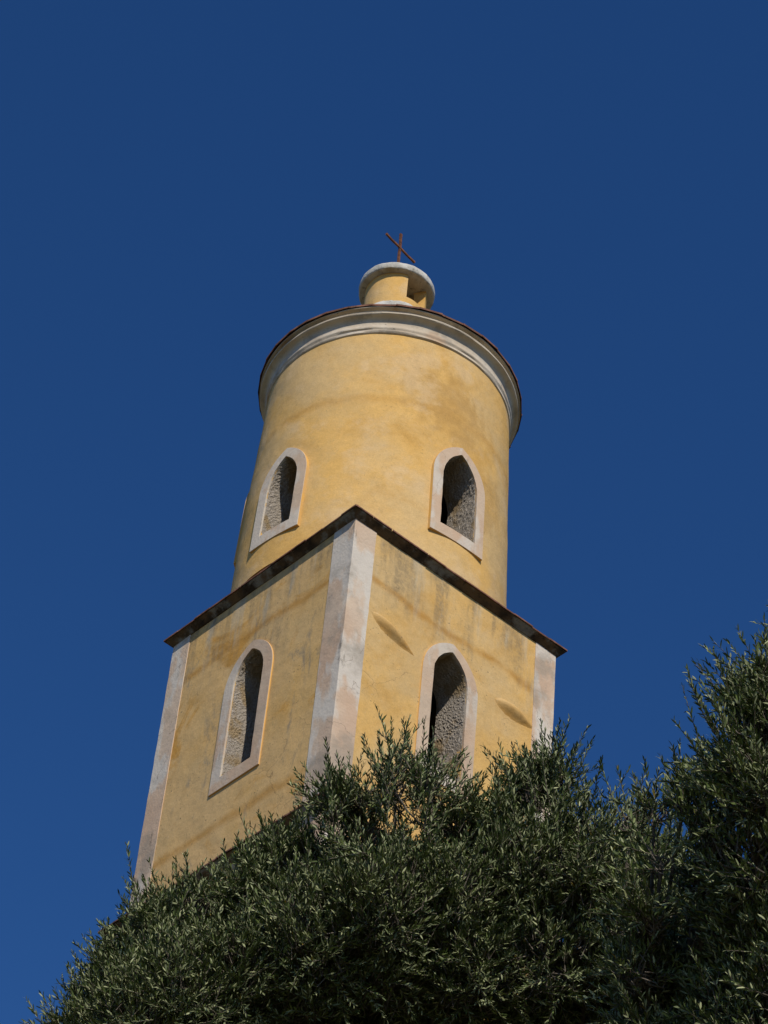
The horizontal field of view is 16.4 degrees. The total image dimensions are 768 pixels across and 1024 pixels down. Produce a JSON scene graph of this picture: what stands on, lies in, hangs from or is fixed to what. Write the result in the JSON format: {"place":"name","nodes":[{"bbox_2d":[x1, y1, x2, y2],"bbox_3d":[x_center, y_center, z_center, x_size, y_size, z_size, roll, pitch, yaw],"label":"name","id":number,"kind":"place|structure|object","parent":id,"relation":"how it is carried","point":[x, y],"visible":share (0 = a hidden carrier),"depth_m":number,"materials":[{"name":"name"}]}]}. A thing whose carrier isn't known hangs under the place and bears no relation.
{"place":"outdoors","nodes":[
{"label":"outdoors","id":0,"kind":"place"},
{"bbox_2d":[0,0,767,1023],"label":"sky","id":1,"kind":"structure","parent":0,"point":[579,186],"materials":[{"name":"blue"}]},
{"bbox_3d":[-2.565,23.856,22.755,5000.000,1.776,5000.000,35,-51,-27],"label":"ground","id":2,"kind":"structure","parent":0,"visible":0},
{"bbox_2d":[98,233,567,994],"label":"bell tower","id":3,"kind":"structure","parent":2,"relation":"on","point":[370,565],"depth_m":42.26,"materials":[{"name":"paint"}]},
{"bbox_2d":[20,703,725,1023],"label":"olive tree","id":4,"kind":"object","parent":2,"relation":"on","point":[391,927],"visible":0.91,"depth_m":17.48,"materials":[{"name":"green plant"}]},
{"bbox_2d":[569,605,767,1023],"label":"olive tree","id":5,"kind":"object","parent":2,"relation":"on","point":[717,973],"visible":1,"depth_m":14.15,"materials":[{"name":"green plant"}]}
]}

